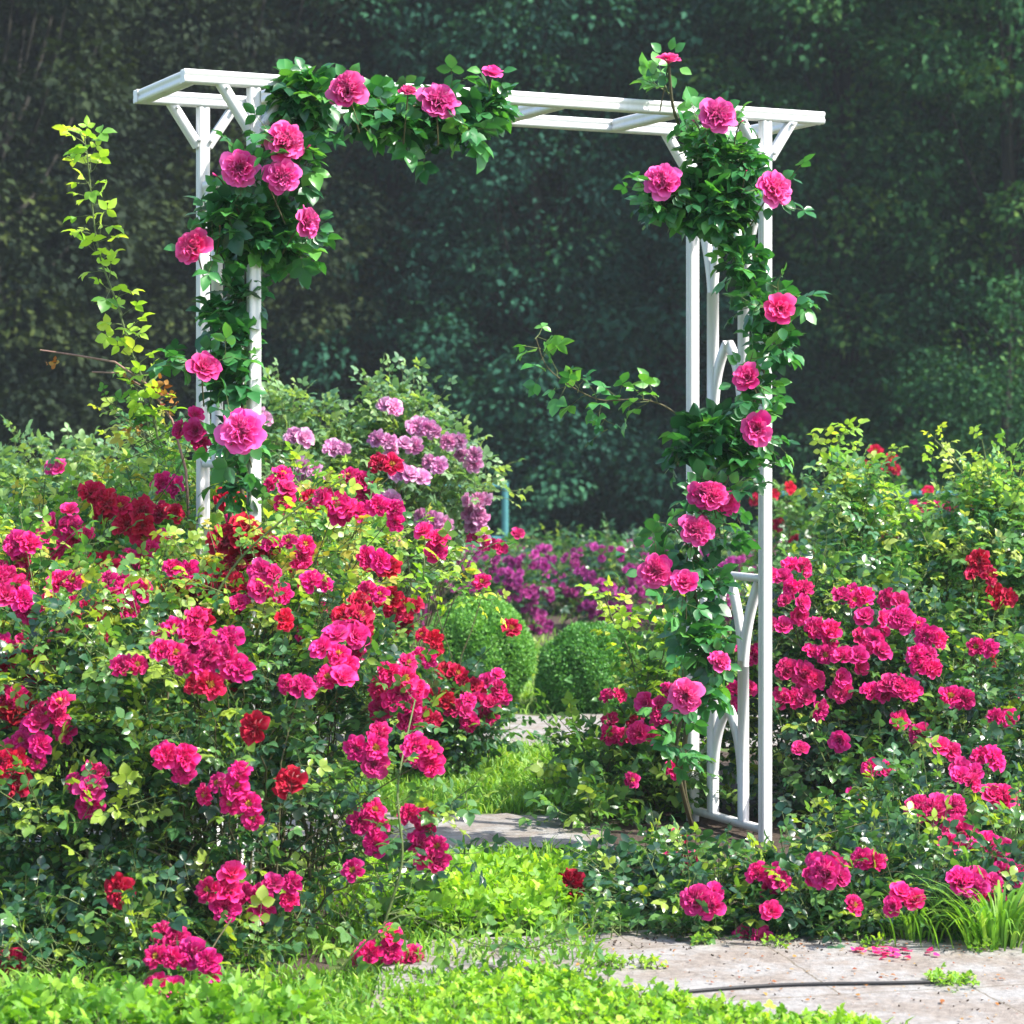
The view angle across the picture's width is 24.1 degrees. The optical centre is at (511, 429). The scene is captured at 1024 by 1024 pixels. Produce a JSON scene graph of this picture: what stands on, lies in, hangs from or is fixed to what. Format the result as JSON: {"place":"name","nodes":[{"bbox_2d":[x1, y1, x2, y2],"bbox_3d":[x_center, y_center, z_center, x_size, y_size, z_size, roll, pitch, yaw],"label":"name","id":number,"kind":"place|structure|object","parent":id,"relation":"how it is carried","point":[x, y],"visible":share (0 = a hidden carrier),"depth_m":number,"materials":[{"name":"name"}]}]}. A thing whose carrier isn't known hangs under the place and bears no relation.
{"place":"outdoors","nodes":[
{"label":"outdoors","id":0,"kind":"place"},
{"bbox_2d":[0,812,613,850],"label":"path","id":1,"kind":"structure","parent":0,"point":[487,827],"depth_m":7.35,"materials":[{"name":"grey stone"}]},
{"bbox_2d":[4,514,1020,1017],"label":"ground","id":2,"kind":"structure","parent":0,"point":[532,698],"depth_m":7.10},
{"bbox_2d":[0,2,122,380],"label":"tree","id":3,"kind":"object","parent":2,"relation":"on","point":[44,134],"depth_m":33.52,"materials":[{"name":"green plant"}]},
{"bbox_2d":[0,965,164,1012],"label":"grass tuft","id":4,"kind":"object","parent":2,"relation":"on","point":[71,976],"visible":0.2,"depth_m":5.15,"materials":[{"name":"green plant"}]},
{"bbox_2d":[0,0,168,461],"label":"tree","id":5,"kind":"object","parent":2,"relation":"on","point":[37,47],"visible":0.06,"depth_m":30.66,"materials":[{"name":"green plant"}]},
{"bbox_2d":[0,0,191,538],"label":"tree","id":6,"kind":"object","parent":2,"relation":"on","point":[50,406],"visible":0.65,"depth_m":23.79,"materials":[{"name":"green plant"}]},
{"bbox_2d":[0,1,192,378],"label":"tree","id":7,"kind":"object","parent":2,"relation":"on","point":[133,26],"depth_m":33.62,"materials":[{"name":"green plant"}]},
{"bbox_2d":[0,964,344,1023],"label":"ground cover","id":8,"kind":"object","parent":2,"relation":"on","point":[140,1003],"visible":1,"depth_m":4.86,"materials":[{"name":"green plant"}]},
{"bbox_2d":[8,854,365,983],"bbox_3d":[-2.710,1.231,6.119,4.580,0.001,1.837,0,0,0],"label":"flower bed","id":9,"kind":"object","parent":2,"relation":"on","point":[321,965],"visible":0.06,"depth_m":5.56,"materials":[{"name":"soil"}]},
{"bbox_2d":[0,487,217,976],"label":"rose bush","id":10,"kind":"object","parent":9,"relation":"on","point":[19,584],"visible":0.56,"depth_m":6.06,"materials":[{"name":"pink plant"}]},
{"bbox_2d":[80,485,404,923],"bbox_3d":[-0.705,0.702,6.220,0.793,1.140,0.732,0,0,-36],"label":"rose bush","id":11,"kind":"object","parent":9,"relation":"on","point":[195,630],"visible":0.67,"depth_m":6.10,"materials":[{"name":"green plant"}]},
{"bbox_2d":[0,553,617,996],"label":"rose bush","id":12,"kind":"object","parent":9,"relation":"on","point":[114,713],"visible":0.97,"depth_m":5.68,"materials":[{"name":"green plant"}]},
{"bbox_2d":[23,0,378,442],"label":"tree","id":13,"kind":"object","parent":2,"relation":"on","point":[212,111],"visible":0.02,"depth_m":29.57,"materials":[{"name":"green plant"}]},
{"bbox_2d":[166,964,267,1004],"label":"grass tuft","id":14,"kind":"object","parent":2,"relation":"on","point":[237,975],"visible":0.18,"depth_m":5.14,"materials":[{"name":"green plant"}]},
{"bbox_2d":[18,0,422,535],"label":"tree","id":15,"kind":"object","parent":2,"relation":"on","point":[239,58],"visible":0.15,"depth_m":26.36,"materials":[{"name":"green plant"}]},
{"bbox_2d":[115,11,381,352],"bbox_3d":[-3.549,-4.986,34.840,5.185,12.987,5.129,0,0,8],"label":"tree","id":16,"kind":"object","parent":2,"relation":"on","point":[189,181],"depth_m":34.00,"materials":[{"name":"green plant"}]},
{"bbox_2d":[0,115,517,861],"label":"rose bush","id":17,"kind":"object","parent":2,"relation":"on","point":[138,519],"visible":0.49,"depth_m":6.81,"materials":[{"name":"green plant"}]},
{"bbox_2d":[118,0,425,422],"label":"tree","id":18,"kind":"object","parent":2,"relation":"on","point":[189,118],"visible":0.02,"depth_m":30.35,"materials":[{"name":"green plant"}]},
{"bbox_2d":[11,998,565,1023],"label":"grass","id":19,"kind":"structure","parent":2,"relation":"on","point":[340,1021],"depth_m":4.93,"materials":[{"name":"green plant"}]},
{"bbox_2d":[0,959,583,1022],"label":"grass","id":20,"kind":"structure","parent":2,"relation":"on","point":[355,983],"depth_m":5.33,"materials":[{"name":"green plant"}]},
{"bbox_2d":[0,835,610,967],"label":"grass","id":21,"kind":"structure","parent":2,"relation":"on","point":[561,953],"depth_m":5.73,"materials":[{"name":"green plant"}]},
{"bbox_2d":[187,482,507,557],"bbox_3d":[-1.621,0.855,19.500,3.184,0.860,0.056,0,0,0],"label":"pipe fence","id":22,"kind":"object","parent":2,"relation":"on","point":[504,514],"visible":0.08,"depth_m":19.48,"materials":[{"name":"teal paint"}]},
{"bbox_2d":[6,738,701,813],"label":"grass","id":23,"kind":"structure","parent":2,"relation":"on","point":[512,779],"depth_m":8.17,"materials":[{"name":"green plant"}]},
{"bbox_2d":[191,0,570,534],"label":"tree","id":24,"kind":"object","parent":2,"relation":"on","point":[398,333],"visible":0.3,"depth_m":27.00,"materials":[{"name":"green plant"}]},
{"bbox_2d":[46,539,821,637],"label":"grass","id":25,"kind":"structure","parent":2,"relation":"on","point":[548,633],"depth_m":15.61,"materials":[{"name":"green plant"}]},
{"bbox_2d":[338,2,546,376],"bbox_3d":[-1.482,-5.018,33.983,5.567,13.007,5.434,0,0,9],"label":"tree","id":26,"kind":"object","parent":2,"relation":"on","point":[431,209],"visible":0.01,"depth_m":33.27,"materials":[{"name":"green plant"}]},
{"bbox_2d":[348,842,578,937],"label":"ground cover","id":27,"kind":"object","parent":2,"relation":"on","point":[526,885],"visible":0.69,"depth_m":6.00,"materials":[{"name":"green plant"}]},
{"bbox_2d":[324,0,630,521],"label":"tree","id":28,"kind":"object","parent":2,"relation":"on","point":[542,191],"visible":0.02,"depth_m":30.14,"materials":[{"name":"green plant"}]},
{"bbox_2d":[419,594,537,701],"bbox_3d":[-0.152,1.008,10.902,0.547,0.535,0.547,0,0,0],"label":"box ball","id":29,"kind":"object","parent":2,"relation":"on","point":[516,654],"visible":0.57,"depth_m":10.74,"materials":[{"name":"green plant"}]},
{"bbox_2d":[133,68,824,882],"bbox_3d":[-0.061,0.163,7.009,2.011,2.245,0.482,0,0,-26],"label":"garden arbor","id":30,"kind":"object","parent":2,"relation":"on","point":[647,118],"visible":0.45,"depth_m":7.16,"materials":[{"name":"white paint"}]},
{"bbox_2d":[146,54,523,696],"bbox_3d":[-0.459,0.112,6.516,1.069,2.246,0.404,0,0,-17],"label":"climbing rose","id":31,"kind":"object","parent":30,"relation":"attached to","point":[270,223],"visible":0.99,"depth_m":6.43,"materials":[{"name":"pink plant"}]},
{"bbox_2d":[513,37,829,832],"bbox_3d":[0.472,0.053,6.898,0.828,2.377,0.625,0,0,-38],"label":"climbing rose","id":32,"kind":"object","parent":30,"relation":"attached to","point":[709,197],"visible":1,"depth_m":6.87,"materials":[{"name":"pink plant"}]},
{"bbox_2d":[413,2,588,508],"bbox_3d":[0.133,-4.993,34.995,5.188,12.942,5.592,0,0,-44],"label":"tree","id":33,"kind":"object","parent":2,"relation":"on","point":[518,139],"depth_m":33.65,"materials":[{"name":"green plant"}]},
{"bbox_2d":[19,631,1018,713],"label":"grass","id":34,"kind":"structure","parent":2,"relation":"on","point":[526,694],"depth_m":11.03,"materials":[{"name":"green plant"}]},
{"bbox_2d":[376,0,707,537],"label":"tree","id":35,"kind":"object","parent":2,"relation":"on","point":[589,176],"visible":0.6,"depth_m":26.74,"materials":[{"name":"green plant"}]},
{"bbox_2d":[527,753,625,809],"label":"ground cover","id":36,"kind":"object","parent":2,"relation":"on","point":[544,786],"visible":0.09,"depth_m":7.88,"materials":[{"name":"green plant"}]},
{"bbox_2d":[532,620,648,713],"bbox_3d":[0.355,1.060,10.600,0.536,0.443,0.548,0,0,0],"label":"box ball","id":37,"kind":"object","parent":2,"relation":"on","point":[576,659],"visible":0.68,"depth_m":10.44,"materials":[{"name":"green plant"}]},
{"bbox_2d":[316,957,915,1023],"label":"ground cover","id":38,"kind":"object","parent":2,"relation":"on","point":[537,995],"visible":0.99,"depth_m":4.97,"materials":[{"name":"green plant"}]},
{"bbox_2d":[275,590,1008,653],"bbox_3d":[0.500,1.231,15.861,13.000,0.001,5.753,0,0,0],"label":"flower bed","id":39,"kind":"object","parent":2,"relation":"on","point":[556,620],"visible":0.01,"depth_m":15.35,"materials":[{"name":"green plant"}]},
{"bbox_2d":[376,558,456,626],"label":"rose bush","id":40,"kind":"object","parent":39,"relation":"on","point":[426,611],"visible":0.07,"depth_m":15.04,"materials":[{"name":"green plant"}]},
{"bbox_2d":[414,528,502,615],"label":"rose bush","id":41,"kind":"object","parent":39,"relation":"on","point":[449,595],"visible":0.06,"depth_m":15.56,"materials":[{"name":"purple plant"}]},
{"bbox_2d":[457,524,574,634],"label":"rose bush","id":42,"kind":"object","parent":39,"relation":"on","point":[518,584],"visible":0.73,"depth_m":14.35,"materials":[{"name":"purple plant"}]},
{"bbox_2d":[514,520,610,613],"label":"rose bush","id":43,"kind":"object","parent":39,"relation":"on","point":[553,546],"visible":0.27,"depth_m":16.01,"materials":[{"name":"purple plant"}]},
{"bbox_2d":[555,512,653,630],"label":"rose bush","id":44,"kind":"object","parent":39,"relation":"on","point":[597,548],"visible":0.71,"depth_m":14.61,"materials":[{"name":"purple plant"}]},
{"bbox_2d":[604,516,700,619],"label":"rose bush","id":45,"kind":"object","parent":39,"relation":"on","point":[674,539],"visible":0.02,"depth_m":15.69,"materials":[{"name":"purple plant"}]},
{"bbox_2d":[669,525,757,625],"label":"rose bush","id":46,"kind":"object","parent":39,"relation":"on","point":[736,559],"visible":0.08,"depth_m":14.73,"materials":[{"name":"purple plant"}]},
{"bbox_2d":[724,521,820,603],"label":"rose bush","id":47,"kind":"object","parent":39,"relation":"on","point":[754,532],"visible":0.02,"depth_m":15.91,"materials":[{"name":"green plant"}]},
{"bbox_2d":[496,0,807,528],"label":"tree","id":48,"kind":"object","parent":2,"relation":"on","point":[664,362],"depth_m":30.55,"materials":[{"name":"green plant"}]},
{"bbox_2d":[631,630,673,681],"bbox_3d":[0.575,1.095,10.902,0.418,0.376,0.412,0,0,0],"label":"box ball","id":49,"kind":"object","parent":2,"relation":"on","point":[651,633],"depth_m":10.84,"materials":[{"name":"green plant"}]},
{"bbox_2d":[516,7,823,518],"bbox_3d":[2.580,-5.083,33.907,5.027,13.037,5.034,0,0,-12],"label":"tree","id":50,"kind":"object","parent":2,"relation":"on","point":[545,132],"depth_m":32.80,"materials":[{"name":"green plant"}]},
{"bbox_2d":[497,0,880,541],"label":"tree","id":51,"kind":"object","parent":2,"relation":"on","point":[676,374],"visible":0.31,"depth_m":26.94,"materials":[{"name":"green plant"}]},
{"bbox_2d":[727,467,855,659],"bbox_3d":[1.478,0.772,12.498,0.757,1.202,0.833,0,0,0],"label":"rose bush","id":52,"kind":"object","parent":2,"relation":"on","point":[782,526],"visible":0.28,"depth_m":12.41,"materials":[{"name":"green plant"}]},
{"bbox_2d":[579,895,1023,943],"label":"ground cover","id":53,"kind":"object","parent":2,"relation":"on","point":[729,915],"visible":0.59,"depth_m":5.81,"materials":[{"name":"green plant"}]},
{"bbox_2d":[607,751,1023,927],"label":"flower bed","id":54,"kind":"object","parent":2,"relation":"on","point":[718,828],"visible":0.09,"depth_m":7.45,"materials":[{"name":"soil"}]},
{"bbox_2d":[518,571,753,829],"bbox_3d":[0.395,0.920,7.741,0.755,1.046,1.038,0,0,0],"label":"rose bush","id":55,"kind":"object","parent":54,"relation":"on","point":[629,751],"visible":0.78,"depth_m":7.66,"materials":[{"name":"green plant"}]},
{"bbox_2d":[556,735,1023,948],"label":"rose bush","id":56,"kind":"object","parent":54,"relation":"on","point":[949,843],"visible":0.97,"depth_m":6.00,"materials":[{"name":"green plant"}]},
{"bbox_2d":[672,523,1023,839],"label":"rose bush","id":57,"kind":"object","parent":54,"relation":"on","point":[871,714],"visible":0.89,"depth_m":7.46,"materials":[{"name":"pink plant"}]},
{"bbox_2d":[773,417,1023,768],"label":"rose bush","id":58,"kind":"object","parent":54,"relation":"on","point":[966,547],"visible":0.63,"depth_m":8.13,"materials":[{"name":"green plant"}]},
{"bbox_2d":[660,0,980,520],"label":"tree","id":59,"kind":"object","parent":2,"relation":"on","point":[853,79],"visible":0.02,"depth_m":30.14,"materials":[{"name":"green plant"}]},
{"bbox_2d":[647,0,1023,539],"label":"tree","id":60,"kind":"object","parent":2,"relation":"on","point":[841,314],"visible":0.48,"depth_m":26.01,"materials":[{"name":"green plant"}]},
{"bbox_2d":[824,444,923,625],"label":"rose bush","id":61,"kind":"object","parent":2,"relation":"on","point":[897,468],"visible":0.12,"depth_m":12.70,"materials":[{"name":"green plant"}]},
{"bbox_2d":[770,0,1023,450],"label":"tree","id":62,"kind":"object","parent":2,"relation":"on","point":[994,111],"visible":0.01,"depth_m":30.08,"materials":[{"name":"green plant"}]},
{"bbox_2d":[815,0,1023,538],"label":"tree","id":63,"kind":"object","parent":2,"relation":"on","point":[1005,205],"visible":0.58,"depth_m":25.70,"materials":[{"name":"green plant"}]},
{"bbox_2d":[834,6,1021,268],"bbox_3d":[6.505,-4.993,34.594,5.188,12.942,5.592,0,0,-10],"label":"tree","id":64,"kind":"object","parent":2,"relation":"on","point":[937,125],"depth_m":33.24,"materials":[{"name":"green plant"}]},
{"bbox_2d":[897,479,996,660],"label":"rose bush","id":65,"kind":"object","parent":2,"relation":"on","point":[928,488],"visible":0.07,"depth_m":12.50,"materials":[{"name":"green plant"}]},
{"bbox_2d":[880,263,1023,538],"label":"evergreen shrub","id":66,"kind":"object","parent":2,"relation":"on","point":[1007,395],"visible":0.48,"depth_m":21.91,"materials":[{"name":"green plant"}]},
{"bbox_2d":[932,1,1023,449],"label":"tree","id":67,"kind":"object","parent":2,"relation":"on","point":[1021,156],"visible":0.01,"depth_m":30.83,"materials":[{"name":"green plant"}]},
{"bbox_2d":[161,714,1017,746],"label":"path","id":68,"kind":"structure","parent":0,"point":[539,726],"depth_m":9.90,"materials":[{"name":"grey stone"}]},
{"bbox_2d":[371,928,1023,1023],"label":"path","id":69,"kind":"structure","parent":0,"point":[819,963],"depth_m":5.43,"materials":[{"name":"beige stone"}]},
{"bbox_2d":[406,936,1022,1023],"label":"grit","id":70,"kind":"object","parent":69,"relation":"on","point":[614,941],"visible":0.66,"depth_m":5.69,"materials":[{"name":"gravel"}]},
{"bbox_2d":[541,935,1019,1022],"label":"leaf litter","id":71,"kind":"object","parent":69,"relation":"on","point":[869,948],"visible":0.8,"depth_m":5.39,"materials":[{"name":"plant"}]},
{"bbox_2d":[579,928,1001,992],"bbox_3d":[0.654,1.218,5.547,0.941,0.060,0.509,0,0,11],"label":"ground cover","id":72,"kind":"object","parent":69,"relation":"on","point":[938,972],"visible":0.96,"depth_m":5.48,"materials":[{"name":"green plant"}]},
{"bbox_2d":[679,980,947,992],"bbox_3d":[0.654,1.222,5.280,0.630,0.008,0.038,0,0,-10],"label":"garden hose","id":73,"kind":"object","parent":69,"relation":"on","point":[809,984],"visible":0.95,"depth_m":5.29,"materials":[{"name":"black rubber"}]},
{"bbox_2d":[815,890,973,945],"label":"grass tuft","id":74,"kind":"object","parent":69,"relation":"on","point":[911,929],"visible":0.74,"depth_m":5.76,"materials":[{"name":"green plant"}]},
{"bbox_2d":[851,944,939,959],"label":"fallen petals","id":75,"kind":"object","parent":69,"relation":"on","point":[890,949],"visible":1,"depth_m":5.62,"materials":[{"name":"pink plant"}]},
{"bbox_2d":[901,866,1023,952],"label":"grass tuft","id":76,"kind":"object","parent":69,"relation":"on","point":[1002,918],"visible":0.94,"depth_m":5.68,"materials":[{"name":"green plant"}]},
{"label":"flower bed","id":77,"kind":"structure","parent":0,"visible":0},
{"bbox_2d":[0,411,195,750],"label":"rose bush","id":78,"kind":"object","parent":77,"relation":"on","point":[85,467],"visible":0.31,"depth_m":8.89,"materials":[{"name":"green plant"}]},
{"bbox_2d":[210,351,533,744],"bbox_3d":[-0.604,0.480,9.456,1.381,1.578,0.988,0,0,0],"label":"rose bush","id":79,"kind":"object","parent":77,"relation":"on","point":[412,437],"visible":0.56,"depth_m":9.26,"materials":[{"name":"green plant"}]},
{"bbox_2d":[322,586,540,781],"bbox_3d":[-0.311,0.958,8.604,0.846,0.795,0.809,0,0,-36],"label":"rose bush","id":80,"kind":"object","parent":77,"relation":"on","point":[471,706],"visible":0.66,"depth_m":8.43,"materials":[{"name":"pink plant"}]}
]}

